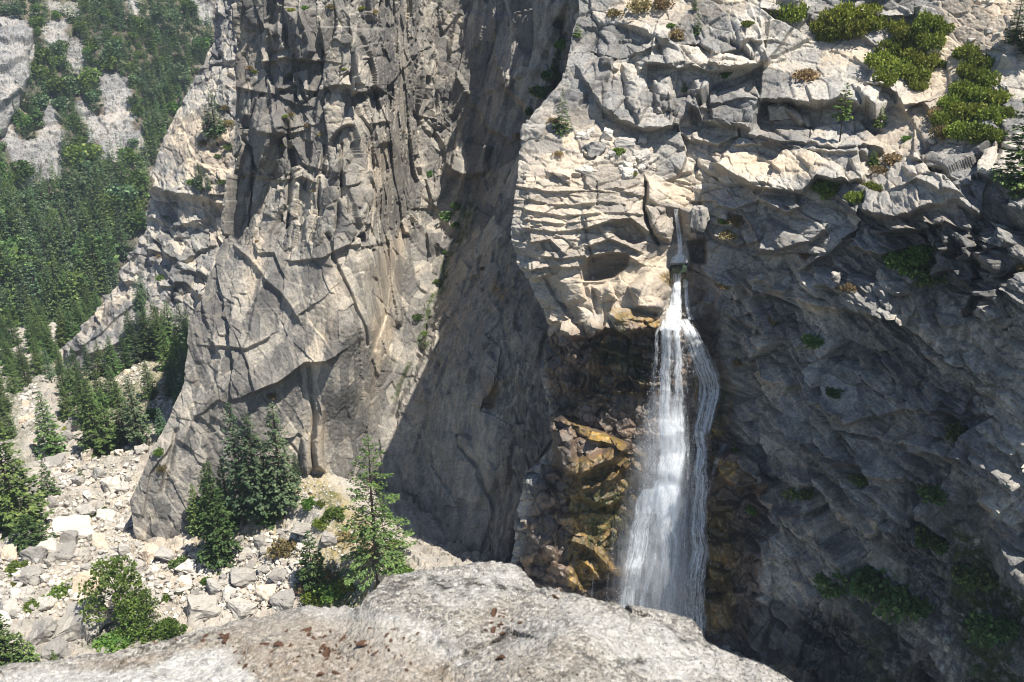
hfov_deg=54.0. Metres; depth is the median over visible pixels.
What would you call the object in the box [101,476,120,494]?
boulder
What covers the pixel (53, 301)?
fir tree
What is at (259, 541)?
boulder
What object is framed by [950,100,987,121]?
manzanita shrub
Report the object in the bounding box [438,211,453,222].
shrub
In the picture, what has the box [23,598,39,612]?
shrub
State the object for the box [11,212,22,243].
fir tree
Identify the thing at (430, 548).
gorge floor
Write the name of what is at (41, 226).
fir tree
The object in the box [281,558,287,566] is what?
boulder
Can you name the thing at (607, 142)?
boulder
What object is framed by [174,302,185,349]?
fir tree
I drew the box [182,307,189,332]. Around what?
fir tree
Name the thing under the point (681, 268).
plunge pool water
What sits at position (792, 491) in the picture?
shrub
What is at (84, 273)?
fir tree
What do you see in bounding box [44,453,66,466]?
boulder
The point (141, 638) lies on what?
shrub
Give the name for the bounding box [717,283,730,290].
dry shrub
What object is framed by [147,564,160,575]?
boulder
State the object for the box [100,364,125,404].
fir tree
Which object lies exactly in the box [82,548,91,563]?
boulder
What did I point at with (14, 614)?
boulder
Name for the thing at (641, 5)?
dry shrub
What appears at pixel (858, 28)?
manzanita shrub
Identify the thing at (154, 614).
boulder
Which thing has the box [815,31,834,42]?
manzanita shrub
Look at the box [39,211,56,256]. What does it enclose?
fir tree
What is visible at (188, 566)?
boulder
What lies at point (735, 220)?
dry shrub
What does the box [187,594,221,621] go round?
boulder
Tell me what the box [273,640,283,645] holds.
bark chip
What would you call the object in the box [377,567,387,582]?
boulder
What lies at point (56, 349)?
fir tree
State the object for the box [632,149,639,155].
boulder
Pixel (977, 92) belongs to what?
manzanita shrub
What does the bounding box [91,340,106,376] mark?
fir tree
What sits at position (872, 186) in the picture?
manzanita shrub
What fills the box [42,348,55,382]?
fir tree
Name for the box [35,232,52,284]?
fir tree
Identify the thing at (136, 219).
leafy tree
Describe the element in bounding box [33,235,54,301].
fir tree
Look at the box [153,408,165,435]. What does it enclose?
fir tree
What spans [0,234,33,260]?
leafy tree
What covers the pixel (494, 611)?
bark chip
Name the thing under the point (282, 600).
boulder
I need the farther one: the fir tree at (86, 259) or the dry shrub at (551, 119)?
the fir tree at (86, 259)
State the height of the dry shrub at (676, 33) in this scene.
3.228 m
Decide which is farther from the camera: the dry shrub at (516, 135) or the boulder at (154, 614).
the dry shrub at (516, 135)
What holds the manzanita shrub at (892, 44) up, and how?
on the massif
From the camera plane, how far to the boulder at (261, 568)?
262.04 m
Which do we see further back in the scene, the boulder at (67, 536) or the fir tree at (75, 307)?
the fir tree at (75, 307)
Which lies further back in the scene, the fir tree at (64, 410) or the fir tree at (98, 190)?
the fir tree at (98, 190)
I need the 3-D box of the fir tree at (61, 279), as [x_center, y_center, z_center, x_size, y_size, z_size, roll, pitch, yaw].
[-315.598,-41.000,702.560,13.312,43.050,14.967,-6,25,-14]
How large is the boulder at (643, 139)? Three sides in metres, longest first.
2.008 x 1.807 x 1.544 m
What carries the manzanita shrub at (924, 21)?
on the massif
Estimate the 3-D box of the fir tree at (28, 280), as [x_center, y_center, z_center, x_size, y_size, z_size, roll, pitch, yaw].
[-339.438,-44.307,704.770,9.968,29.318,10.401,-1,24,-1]
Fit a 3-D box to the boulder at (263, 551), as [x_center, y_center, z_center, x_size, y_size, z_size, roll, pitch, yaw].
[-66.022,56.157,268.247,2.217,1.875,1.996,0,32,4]
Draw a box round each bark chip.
[223,633,229,642]
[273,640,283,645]
[299,626,311,631]
[323,647,330,657]
[355,640,368,645]
[491,608,496,616]
[495,654,505,659]
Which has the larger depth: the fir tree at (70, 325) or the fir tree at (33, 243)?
the fir tree at (33, 243)
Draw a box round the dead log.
[726,190,753,230]
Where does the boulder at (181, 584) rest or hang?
on the gorge floor
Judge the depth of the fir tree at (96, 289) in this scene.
715.82 m
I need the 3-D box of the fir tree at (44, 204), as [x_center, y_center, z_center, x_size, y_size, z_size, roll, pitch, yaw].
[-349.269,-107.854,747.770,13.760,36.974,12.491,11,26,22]
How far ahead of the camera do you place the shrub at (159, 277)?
464.75 m
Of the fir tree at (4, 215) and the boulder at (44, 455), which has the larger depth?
the fir tree at (4, 215)
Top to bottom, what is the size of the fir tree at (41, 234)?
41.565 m
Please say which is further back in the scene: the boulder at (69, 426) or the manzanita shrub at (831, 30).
the boulder at (69, 426)
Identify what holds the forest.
on the valley hillside
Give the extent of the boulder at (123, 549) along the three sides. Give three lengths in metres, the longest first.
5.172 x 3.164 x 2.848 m
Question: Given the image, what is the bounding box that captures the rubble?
[0,334,385,619]
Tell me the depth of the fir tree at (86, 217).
741.56 m
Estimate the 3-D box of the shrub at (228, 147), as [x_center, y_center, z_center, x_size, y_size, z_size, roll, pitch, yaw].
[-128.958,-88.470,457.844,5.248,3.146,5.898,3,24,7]
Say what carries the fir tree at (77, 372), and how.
on the gorge floor
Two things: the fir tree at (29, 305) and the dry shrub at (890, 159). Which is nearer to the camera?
the dry shrub at (890, 159)
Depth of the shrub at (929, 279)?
175.84 m
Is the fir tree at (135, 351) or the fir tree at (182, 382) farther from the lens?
the fir tree at (135, 351)
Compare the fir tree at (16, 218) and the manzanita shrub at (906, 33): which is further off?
the fir tree at (16, 218)
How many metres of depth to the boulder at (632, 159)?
215.91 m
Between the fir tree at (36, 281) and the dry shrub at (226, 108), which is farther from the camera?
the fir tree at (36, 281)
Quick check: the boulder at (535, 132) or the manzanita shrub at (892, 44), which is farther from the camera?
the boulder at (535, 132)
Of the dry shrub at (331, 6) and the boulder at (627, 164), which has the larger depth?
the dry shrub at (331, 6)
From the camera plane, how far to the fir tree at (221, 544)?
266.42 m
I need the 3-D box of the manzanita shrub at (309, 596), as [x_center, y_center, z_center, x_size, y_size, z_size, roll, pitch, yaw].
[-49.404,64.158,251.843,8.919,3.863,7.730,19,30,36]
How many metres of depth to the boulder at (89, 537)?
285.21 m
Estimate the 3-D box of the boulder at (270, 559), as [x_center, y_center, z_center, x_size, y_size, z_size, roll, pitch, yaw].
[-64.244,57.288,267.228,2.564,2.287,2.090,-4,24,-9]
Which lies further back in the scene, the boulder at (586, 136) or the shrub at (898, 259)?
the boulder at (586, 136)
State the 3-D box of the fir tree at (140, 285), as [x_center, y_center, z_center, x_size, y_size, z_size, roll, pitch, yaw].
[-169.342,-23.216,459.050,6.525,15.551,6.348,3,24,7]
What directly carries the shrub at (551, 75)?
on the cliff
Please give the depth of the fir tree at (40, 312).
564.18 m
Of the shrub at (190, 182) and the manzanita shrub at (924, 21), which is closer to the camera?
the manzanita shrub at (924, 21)
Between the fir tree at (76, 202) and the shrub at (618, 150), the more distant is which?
the fir tree at (76, 202)
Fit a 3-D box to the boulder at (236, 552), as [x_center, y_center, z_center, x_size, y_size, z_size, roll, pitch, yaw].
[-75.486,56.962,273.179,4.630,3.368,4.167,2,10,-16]
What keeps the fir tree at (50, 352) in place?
on the gorge floor
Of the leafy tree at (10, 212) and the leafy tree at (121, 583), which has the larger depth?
the leafy tree at (10, 212)
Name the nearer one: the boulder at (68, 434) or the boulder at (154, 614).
the boulder at (154, 614)
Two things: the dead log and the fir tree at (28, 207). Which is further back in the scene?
the fir tree at (28, 207)
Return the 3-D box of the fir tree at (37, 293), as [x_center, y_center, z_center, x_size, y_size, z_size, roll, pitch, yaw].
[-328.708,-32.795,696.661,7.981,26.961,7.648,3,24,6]
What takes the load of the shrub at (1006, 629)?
on the massif
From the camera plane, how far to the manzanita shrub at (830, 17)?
216.47 m
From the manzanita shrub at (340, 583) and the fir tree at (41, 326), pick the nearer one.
the manzanita shrub at (340, 583)
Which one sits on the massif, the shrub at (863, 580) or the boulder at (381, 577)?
the shrub at (863, 580)
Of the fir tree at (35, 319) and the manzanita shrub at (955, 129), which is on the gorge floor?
the fir tree at (35, 319)
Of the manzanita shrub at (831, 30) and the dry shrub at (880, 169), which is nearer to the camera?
the dry shrub at (880, 169)
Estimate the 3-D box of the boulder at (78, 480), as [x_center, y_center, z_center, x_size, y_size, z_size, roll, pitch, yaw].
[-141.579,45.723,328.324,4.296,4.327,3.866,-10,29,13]
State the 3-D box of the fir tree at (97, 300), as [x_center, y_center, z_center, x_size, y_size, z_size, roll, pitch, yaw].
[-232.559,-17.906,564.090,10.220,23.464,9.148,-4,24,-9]
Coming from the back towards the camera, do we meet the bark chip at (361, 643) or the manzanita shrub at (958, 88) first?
the manzanita shrub at (958, 88)
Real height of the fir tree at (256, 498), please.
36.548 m
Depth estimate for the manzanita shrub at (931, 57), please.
205.12 m
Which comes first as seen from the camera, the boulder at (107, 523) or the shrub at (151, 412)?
the boulder at (107, 523)
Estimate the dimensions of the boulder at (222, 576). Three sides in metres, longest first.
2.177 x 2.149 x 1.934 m
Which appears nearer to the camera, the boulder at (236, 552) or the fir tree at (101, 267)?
the boulder at (236, 552)
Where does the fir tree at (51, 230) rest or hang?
on the valley hillside
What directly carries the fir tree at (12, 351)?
on the gorge floor
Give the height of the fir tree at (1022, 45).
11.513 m
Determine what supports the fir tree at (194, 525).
on the gorge floor
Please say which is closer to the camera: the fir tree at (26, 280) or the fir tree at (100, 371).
the fir tree at (100, 371)
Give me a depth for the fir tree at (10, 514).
284.30 m
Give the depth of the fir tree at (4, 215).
725.38 m
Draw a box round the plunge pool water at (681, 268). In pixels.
[670,264,687,272]
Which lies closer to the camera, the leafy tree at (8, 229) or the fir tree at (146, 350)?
the fir tree at (146, 350)
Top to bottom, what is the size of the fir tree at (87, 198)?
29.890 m
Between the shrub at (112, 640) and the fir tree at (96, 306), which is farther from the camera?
the fir tree at (96, 306)
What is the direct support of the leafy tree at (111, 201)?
on the valley hillside
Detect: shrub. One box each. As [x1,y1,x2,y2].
[4,559,28,576]
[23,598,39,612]
[41,591,61,598]
[49,577,72,596]
[91,629,133,652]
[116,624,151,650]
[144,408,160,419]
[148,617,187,641]
[152,446,163,456]
[155,274,164,280]
[156,464,166,472]
[161,593,169,602]
[168,555,190,570]
[186,179,194,184]
[197,139,208,145]
[199,576,213,585]
[213,125,224,133]
[217,179,225,184]
[220,105,228,110]
[221,119,233,125]
[222,144,232,150]
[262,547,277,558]
[266,537,299,559]
[267,393,276,400]
[294,580,304,593]
[298,496,315,510]
[298,588,324,607]
[312,517,329,530]
[313,578,344,604]
[316,499,326,507]
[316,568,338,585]
[321,505,345,520]
[325,4,334,9]
[333,574,356,593]
[335,529,357,546]
[358,543,373,559]
[387,538,402,546]
[393,566,413,573]
[412,313,424,321]
[426,170,432,176]
[432,279,442,284]
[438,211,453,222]
[449,201,461,210]
[450,221,459,228]
[512,132,519,138]
[525,107,532,115]
[528,84,551,98]
[539,69,560,81]
[547,116,559,123]
[551,150,563,156]
[553,38,567,50]
[605,7,624,17]
[612,147,625,155]
[626,0,656,13]
[652,0,675,10]
[666,23,675,27]
[669,28,684,41]
[717,72,732,78]
[717,219,728,224]
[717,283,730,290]
[718,228,737,241]
[726,212,744,227]
[731,358,742,366]
[741,20,755,26]
[744,506,756,515]
[767,315,782,325]
[769,0,810,23]
[780,487,814,501]
[791,68,820,82]
[799,253,809,260]
[801,333,824,349]
[808,19,828,33]
[810,179,839,200]
[813,573,847,599]
[815,5,846,26]
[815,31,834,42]
[824,19,853,40]
[825,387,844,398]
[831,0,863,23]
[832,565,894,602]
[836,13,872,39]
[839,283,856,292]
[842,189,864,203]
[848,474,867,487]
[853,1,882,19]
[861,180,882,191]
[863,14,891,31]
[863,48,894,69]
[869,165,888,175]
[871,68,898,87]
[871,581,933,624]
[873,35,907,55]
[875,152,902,165]
[881,248,928,276]
[884,16,908,33]
[885,51,915,78]
[892,20,929,44]
[896,39,926,63]
[899,62,932,83]
[900,135,910,141]
[905,244,934,266]
[905,261,947,288]
[908,79,929,91]
[911,9,943,33]
[912,50,941,70]
[914,29,947,52]
[914,525,950,554]
[915,484,947,507]
[926,105,946,117]
[927,107,961,126]
[927,124,948,141]
[932,19,955,33]
[934,59,946,69]
[935,92,968,112]
[942,119,977,141]
[943,420,972,441]
[947,79,975,100]
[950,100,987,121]
[950,564,1002,593]
[952,41,980,60]
[956,59,984,83]
[962,120,999,143]
[963,50,995,70]
[963,81,997,102]
[965,611,1019,648]
[971,68,1001,86]
[974,103,1006,125]
[982,86,1015,105]
[985,126,1008,143]
[999,104,1017,117]
[1014,262,1023,272]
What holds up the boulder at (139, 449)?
on the gorge floor
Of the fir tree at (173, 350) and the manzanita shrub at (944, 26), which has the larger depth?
the fir tree at (173, 350)
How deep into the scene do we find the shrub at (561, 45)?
277.76 m
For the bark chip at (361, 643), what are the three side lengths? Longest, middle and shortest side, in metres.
0.038 x 0.022 x 0.012 m
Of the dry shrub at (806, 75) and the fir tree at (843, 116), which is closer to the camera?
the fir tree at (843, 116)
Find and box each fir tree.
[0,203,12,240]
[0,235,8,291]
[0,270,10,301]
[0,287,11,308]
[0,316,11,343]
[0,328,15,363]
[0,336,20,375]
[0,370,6,387]
[0,380,13,414]
[0,396,18,438]
[0,421,54,540]
[0,613,26,666]
[3,279,23,327]
[3,311,23,346]
[4,355,24,393]
[5,182,21,226]
[5,246,22,302]
[5,343,18,376]
[6,338,21,370]
[8,211,15,240]
[8,239,29,294]
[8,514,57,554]
[11,199,26,239]
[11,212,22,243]
[11,631,40,662]
[13,336,30,370]
[13,348,35,385]
[14,199,29,237]
[14,263,26,298]
[15,287,26,326]
[17,188,25,219]
[18,211,30,245]
[19,251,37,304]
[20,275,33,323]
[22,215,46,282]
[22,258,36,296]
[22,290,31,325]
[22,313,39,351]
[23,282,33,312]
[24,247,48,311]
[24,298,41,337]
[26,189,35,222]
[26,195,37,230]
[28,186,39,229]
[28,226,42,271]
[28,245,41,291]
[28,309,42,339]
[29,178,43,223]
[29,338,45,374]
[30,333,45,368]
[31,295,48,324]
[31,323,42,350]
[32,196,39,237]
[32,196,50,248]
[32,391,68,459]
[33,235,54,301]
[34,276,42,306]
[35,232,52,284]
[35,298,51,333]
[36,172,51,218]
[36,206,47,248]
[36,315,51,349]
[37,223,54,270]
[37,460,60,499]
[38,246,49,294]
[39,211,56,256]
[39,325,60,364]
[41,203,52,238]
[41,283,56,323]
[42,324,61,359]
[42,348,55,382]
[45,216,62,259]
[45,218,58,260]
[45,241,62,294]
[46,262,64,317]
[47,209,60,252]
[48,203,56,228]
[49,651,57,660]
[50,200,60,232]
[53,209,74,259]
[53,307,73,345]
[53,345,65,373]
[54,193,72,238]
[54,254,71,309]
[54,320,67,348]
[54,355,72,394]
[55,281,66,310]
[55,304,68,333]
[56,383,76,420]
[57,223,74,276]
[57,317,69,345]
[60,182,80,238]
[61,254,82,317]
[62,307,79,342]
[62,360,80,406]
[63,214,74,252]
[65,261,78,305]
[66,176,80,216]
[67,209,84,266]
[67,347,85,383]
[68,371,97,433]
[71,176,84,221]
[71,267,82,304]
[71,299,79,332]
[72,185,85,228]
[72,300,84,334]
[73,203,82,236]
[73,361,84,389]
[74,212,82,235]
[74,378,116,458]
[75,243,92,302]
[76,309,84,332]
[78,238,99,297]
[79,198,93,241]
[79,268,92,310]
[80,195,97,237]
[80,299,90,320]
[81,287,93,318]
[81,342,94,380]
[83,178,92,211]
[84,375,101,412]
[85,220,109,284]
[85,226,112,291]
[85,245,102,294]
[86,180,104,241]
[87,264,100,302]
[88,199,99,232]
[90,161,114,219]
[90,270,102,303]
[90,293,100,316]
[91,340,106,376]
[92,290,101,314]
[92,368,107,404]
[93,185,116,242]
[93,387,125,451]
[97,187,114,235]
[99,204,113,245]
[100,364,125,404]
[102,225,121,268]
[102,336,123,376]
[104,218,120,261]
[104,240,117,283]
[104,274,109,294]
[106,237,118,274]
[108,379,134,446]
[109,253,119,288]
[114,171,127,219]
[114,199,130,255]
[114,212,129,247]
[114,226,125,259]
[116,333,134,371]
[118,184,137,237]
[118,375,153,444]
[121,308,142,351]
[126,188,134,223]
[128,324,144,362]
[131,279,149,330]
[134,190,143,220]
[135,275,148,301]
[136,307,156,360]
[138,360,158,399]
[149,301,160,335]
[149,305,168,357]
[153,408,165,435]
[154,323,171,371]
[157,301,180,357]
[157,311,164,341]
[163,359,181,397]
[166,328,186,372]
[171,380,179,409]
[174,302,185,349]
[177,345,186,380]
[178,318,187,361]
[179,365,184,391]
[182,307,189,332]
[184,484,203,535]
[193,162,203,193]
[195,460,243,575]
[195,463,225,532]
[200,105,211,140]
[204,90,226,145]
[204,174,211,189]
[213,459,241,532]
[220,403,254,526]
[232,411,280,522]
[252,452,288,529]
[257,402,303,518]
[289,452,301,483]
[293,531,326,591]
[338,434,416,591]
[551,89,572,136]
[692,10,701,34]
[831,82,853,141]
[989,98,1023,198]
[1003,0,1023,45]
[1016,27,1023,54]
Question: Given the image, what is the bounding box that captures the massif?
[510,0,1023,681]
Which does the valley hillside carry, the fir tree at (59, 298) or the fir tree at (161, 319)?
the fir tree at (59, 298)
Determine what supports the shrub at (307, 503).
on the gorge floor
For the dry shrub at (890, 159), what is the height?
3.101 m
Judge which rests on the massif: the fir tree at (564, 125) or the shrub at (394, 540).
the fir tree at (564, 125)
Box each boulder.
[0,544,17,562]
[0,598,19,613]
[0,610,12,625]
[4,534,21,548]
[9,588,21,598]
[9,609,17,617]
[13,565,45,586]
[19,415,32,424]
[19,546,48,563]
[19,585,34,597]
[20,595,29,602]
[21,400,29,406]
[21,418,35,431]
[28,617,58,644]
[35,538,57,551]
[36,595,57,611]
[38,449,49,458]
[39,573,49,582]
[41,636,70,660]
[43,558,54,566]
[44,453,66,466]
[46,540,75,563]
[47,496,60,508]
[52,508,59,515]
[52,515,94,539]
[52,597,114,642]
[59,530,78,543]
[62,429,75,441]
[66,417,80,430]
[70,474,84,485]
[72,571,100,596]
[72,592,83,600]
[73,549,84,564]
[78,503,96,515]
[80,448,93,460]
[80,563,95,571]
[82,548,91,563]
[86,534,91,540]
[91,532,107,548]
[92,467,106,478]
[95,501,103,509]
[96,508,115,521]
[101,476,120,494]
[102,520,111,527]
[103,455,117,468]
[107,595,113,605]
[113,480,129,492]
[115,521,128,531]
[118,544,129,556]
[123,369,130,374]
[126,497,130,505]
[130,558,145,571]
[134,443,148,455]
[138,542,158,562]
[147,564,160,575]
[148,606,162,617]
[153,546,174,561]
[161,563,167,569]
[171,578,184,588]
[174,558,197,575]
[174,574,192,591]
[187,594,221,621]
[190,587,200,594]
[206,578,223,594]
[215,594,220,604]
[218,573,226,579]
[219,579,228,586]
[221,585,235,602]
[226,544,241,555]
[226,598,256,619]
[230,566,256,587]
[233,535,243,543]
[238,555,245,561]
[242,547,253,559]
[245,560,255,568]
[253,534,267,549]
[254,584,276,601]
[257,564,267,575]
[260,547,266,554]
[262,566,270,572]
[266,552,274,561]
[266,567,287,586]
[269,588,294,611]
[278,532,285,542]
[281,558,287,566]
[291,522,314,535]
[321,530,338,546]
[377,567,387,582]
[520,124,545,145]
[551,166,571,184]
[575,131,585,138]
[575,164,594,174]
[582,132,590,139]
[584,141,606,156]
[587,128,594,135]
[600,127,612,141]
[601,139,611,148]
[607,150,616,156]
[614,135,635,150]
[618,165,633,178]
[622,161,632,167]
[626,156,635,163]
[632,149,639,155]
[636,148,651,162]
[638,135,646,143]
[638,164,645,171]
[651,163,656,169]
[682,279,688,288]
[689,205,709,231]
[692,182,708,195]
[708,177,717,182]
[767,103,789,120]
[768,268,790,285]
[778,0,801,12]
[831,271,840,283]
[927,138,935,143]
[968,37,975,43]
[986,27,992,32]
[996,54,1017,70]
[998,40,1005,45]
[1000,82,1006,87]
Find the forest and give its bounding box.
[0,0,214,327]
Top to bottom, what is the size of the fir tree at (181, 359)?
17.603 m
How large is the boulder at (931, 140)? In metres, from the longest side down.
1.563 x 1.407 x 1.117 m
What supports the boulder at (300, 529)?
on the gorge floor
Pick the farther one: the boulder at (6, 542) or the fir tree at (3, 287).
the fir tree at (3, 287)
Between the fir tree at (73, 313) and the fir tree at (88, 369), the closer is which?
the fir tree at (88, 369)
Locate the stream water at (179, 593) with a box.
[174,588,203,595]
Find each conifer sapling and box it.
[549,42,560,72]
[573,23,582,36]
[681,82,687,92]
[866,150,879,165]
[872,107,887,129]
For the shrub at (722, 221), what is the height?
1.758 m
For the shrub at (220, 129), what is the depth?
456.80 m
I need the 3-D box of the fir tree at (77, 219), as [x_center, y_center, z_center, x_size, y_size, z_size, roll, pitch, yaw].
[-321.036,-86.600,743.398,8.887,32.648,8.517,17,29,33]
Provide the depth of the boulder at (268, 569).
261.91 m
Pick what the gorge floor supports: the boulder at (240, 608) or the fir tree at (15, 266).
the boulder at (240, 608)
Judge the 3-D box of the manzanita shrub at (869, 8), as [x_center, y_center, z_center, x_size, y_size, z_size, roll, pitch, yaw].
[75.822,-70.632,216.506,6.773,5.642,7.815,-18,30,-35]
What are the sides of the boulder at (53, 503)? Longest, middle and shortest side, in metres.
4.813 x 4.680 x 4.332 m
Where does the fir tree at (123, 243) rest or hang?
on the valley hillside
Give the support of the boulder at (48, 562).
on the gorge floor
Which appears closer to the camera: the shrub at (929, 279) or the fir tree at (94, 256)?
the shrub at (929, 279)
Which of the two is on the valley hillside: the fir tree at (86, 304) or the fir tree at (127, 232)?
the fir tree at (127, 232)
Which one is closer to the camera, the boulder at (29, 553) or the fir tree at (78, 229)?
the boulder at (29, 553)
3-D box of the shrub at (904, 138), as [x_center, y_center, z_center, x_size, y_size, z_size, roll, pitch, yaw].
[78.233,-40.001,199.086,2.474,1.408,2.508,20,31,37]
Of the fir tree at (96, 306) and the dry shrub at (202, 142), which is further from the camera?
the fir tree at (96, 306)
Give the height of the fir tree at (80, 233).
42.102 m
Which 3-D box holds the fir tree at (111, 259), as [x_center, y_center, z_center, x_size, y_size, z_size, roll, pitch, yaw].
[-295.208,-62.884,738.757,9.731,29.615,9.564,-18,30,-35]
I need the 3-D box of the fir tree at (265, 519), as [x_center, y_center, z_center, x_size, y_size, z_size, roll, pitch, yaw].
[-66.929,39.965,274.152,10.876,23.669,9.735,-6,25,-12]
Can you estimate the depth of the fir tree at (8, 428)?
364.02 m
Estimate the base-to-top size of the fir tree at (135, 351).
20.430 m
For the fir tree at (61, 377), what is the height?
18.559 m
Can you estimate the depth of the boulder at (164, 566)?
270.80 m
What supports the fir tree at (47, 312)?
on the valley hillside
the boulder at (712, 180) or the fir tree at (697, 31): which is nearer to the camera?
the boulder at (712, 180)
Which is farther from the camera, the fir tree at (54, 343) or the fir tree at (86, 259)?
the fir tree at (86, 259)
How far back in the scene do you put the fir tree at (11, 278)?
695.78 m
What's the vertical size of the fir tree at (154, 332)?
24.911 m
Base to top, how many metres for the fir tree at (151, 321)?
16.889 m
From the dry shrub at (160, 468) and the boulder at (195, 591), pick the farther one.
the dry shrub at (160, 468)
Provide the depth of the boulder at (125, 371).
422.78 m
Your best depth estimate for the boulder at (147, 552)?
276.18 m
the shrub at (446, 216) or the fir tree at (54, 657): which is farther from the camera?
the shrub at (446, 216)
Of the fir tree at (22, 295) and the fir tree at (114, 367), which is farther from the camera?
the fir tree at (22, 295)
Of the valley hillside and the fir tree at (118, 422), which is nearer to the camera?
the fir tree at (118, 422)
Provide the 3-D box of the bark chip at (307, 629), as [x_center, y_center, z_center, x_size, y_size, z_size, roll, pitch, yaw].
[-0.539,0.754,2.619,0.025,0.013,0.034,15,28,31]
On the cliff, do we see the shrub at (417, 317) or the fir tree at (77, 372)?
the shrub at (417, 317)
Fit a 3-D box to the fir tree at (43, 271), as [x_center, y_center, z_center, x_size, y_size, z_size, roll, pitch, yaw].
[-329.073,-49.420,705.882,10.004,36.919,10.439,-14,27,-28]
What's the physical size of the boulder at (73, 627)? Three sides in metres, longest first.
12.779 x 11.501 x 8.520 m
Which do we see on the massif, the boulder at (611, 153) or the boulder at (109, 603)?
the boulder at (611, 153)
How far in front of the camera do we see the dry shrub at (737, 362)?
227.23 m
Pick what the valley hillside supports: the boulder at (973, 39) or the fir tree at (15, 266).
the fir tree at (15, 266)
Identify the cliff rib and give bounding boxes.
[56,0,237,370]
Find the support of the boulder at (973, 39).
on the massif
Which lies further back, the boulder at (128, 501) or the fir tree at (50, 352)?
the fir tree at (50, 352)
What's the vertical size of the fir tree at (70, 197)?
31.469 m
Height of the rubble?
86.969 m
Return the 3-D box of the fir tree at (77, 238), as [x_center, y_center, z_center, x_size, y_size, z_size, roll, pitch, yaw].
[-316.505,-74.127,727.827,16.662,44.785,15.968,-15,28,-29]
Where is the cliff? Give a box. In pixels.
[130,0,579,563]
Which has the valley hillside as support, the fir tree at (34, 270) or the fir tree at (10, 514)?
the fir tree at (34, 270)
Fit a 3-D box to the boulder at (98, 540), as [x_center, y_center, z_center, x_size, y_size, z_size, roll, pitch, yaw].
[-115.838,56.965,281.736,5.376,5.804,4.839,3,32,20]
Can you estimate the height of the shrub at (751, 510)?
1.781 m
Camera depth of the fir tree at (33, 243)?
712.43 m
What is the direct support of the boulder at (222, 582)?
on the gorge floor
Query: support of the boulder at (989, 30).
on the massif
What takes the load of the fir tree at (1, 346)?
on the gorge floor
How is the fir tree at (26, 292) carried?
on the valley hillside
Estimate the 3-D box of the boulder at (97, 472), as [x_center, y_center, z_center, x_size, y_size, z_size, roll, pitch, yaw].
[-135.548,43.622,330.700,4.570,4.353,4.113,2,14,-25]
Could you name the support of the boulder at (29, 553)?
on the gorge floor
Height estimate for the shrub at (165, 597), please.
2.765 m
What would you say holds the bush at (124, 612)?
on the gorge floor
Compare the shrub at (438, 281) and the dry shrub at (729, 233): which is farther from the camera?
the shrub at (438, 281)
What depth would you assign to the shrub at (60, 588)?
257.74 m
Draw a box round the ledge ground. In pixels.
[0,561,791,681]
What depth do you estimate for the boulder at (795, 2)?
219.54 m
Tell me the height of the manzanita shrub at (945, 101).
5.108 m
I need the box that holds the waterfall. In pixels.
[606,209,723,631]
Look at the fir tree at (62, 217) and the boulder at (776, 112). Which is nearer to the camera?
the boulder at (776, 112)
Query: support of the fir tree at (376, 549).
on the gorge floor
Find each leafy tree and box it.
[0,191,11,205]
[0,199,13,226]
[0,206,29,229]
[0,226,11,239]
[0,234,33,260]
[0,245,38,279]
[43,259,69,280]
[45,270,88,301]
[69,232,120,267]
[76,554,153,630]
[94,193,124,215]
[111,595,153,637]
[127,210,146,233]
[129,584,161,626]
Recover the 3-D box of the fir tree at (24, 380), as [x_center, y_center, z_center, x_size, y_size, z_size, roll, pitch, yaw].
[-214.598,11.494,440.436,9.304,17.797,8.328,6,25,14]
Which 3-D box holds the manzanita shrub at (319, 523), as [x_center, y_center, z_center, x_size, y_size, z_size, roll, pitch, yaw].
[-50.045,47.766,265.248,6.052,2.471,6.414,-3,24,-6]
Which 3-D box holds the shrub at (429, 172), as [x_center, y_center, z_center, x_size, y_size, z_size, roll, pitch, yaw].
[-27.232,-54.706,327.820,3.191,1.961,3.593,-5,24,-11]
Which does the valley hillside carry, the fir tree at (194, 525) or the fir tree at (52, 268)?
the fir tree at (52, 268)
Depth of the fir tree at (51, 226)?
720.14 m
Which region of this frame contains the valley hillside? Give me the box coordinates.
[0,0,215,328]
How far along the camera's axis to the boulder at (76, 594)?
254.91 m
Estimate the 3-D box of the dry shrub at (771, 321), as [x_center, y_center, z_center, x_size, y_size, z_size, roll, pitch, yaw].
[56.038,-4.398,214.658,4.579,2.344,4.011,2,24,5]
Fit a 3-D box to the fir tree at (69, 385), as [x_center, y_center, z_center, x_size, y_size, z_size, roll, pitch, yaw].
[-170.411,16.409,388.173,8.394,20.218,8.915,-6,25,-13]
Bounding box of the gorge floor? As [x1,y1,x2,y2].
[0,322,774,670]
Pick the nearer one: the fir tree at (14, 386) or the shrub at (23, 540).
the shrub at (23, 540)
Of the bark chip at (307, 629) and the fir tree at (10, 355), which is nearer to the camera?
the bark chip at (307, 629)
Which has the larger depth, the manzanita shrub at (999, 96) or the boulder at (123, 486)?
the boulder at (123, 486)
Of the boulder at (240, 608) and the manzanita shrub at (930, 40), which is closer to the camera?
the manzanita shrub at (930, 40)
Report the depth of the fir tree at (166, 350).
417.46 m
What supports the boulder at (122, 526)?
on the gorge floor
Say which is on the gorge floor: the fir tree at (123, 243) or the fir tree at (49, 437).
the fir tree at (49, 437)
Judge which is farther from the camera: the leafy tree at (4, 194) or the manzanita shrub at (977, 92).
the leafy tree at (4, 194)
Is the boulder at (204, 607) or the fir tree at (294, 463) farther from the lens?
the fir tree at (294, 463)
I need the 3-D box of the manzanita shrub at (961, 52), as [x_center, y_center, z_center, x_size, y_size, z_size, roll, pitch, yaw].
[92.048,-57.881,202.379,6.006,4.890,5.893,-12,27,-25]
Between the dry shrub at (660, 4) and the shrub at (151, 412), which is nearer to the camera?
the dry shrub at (660, 4)

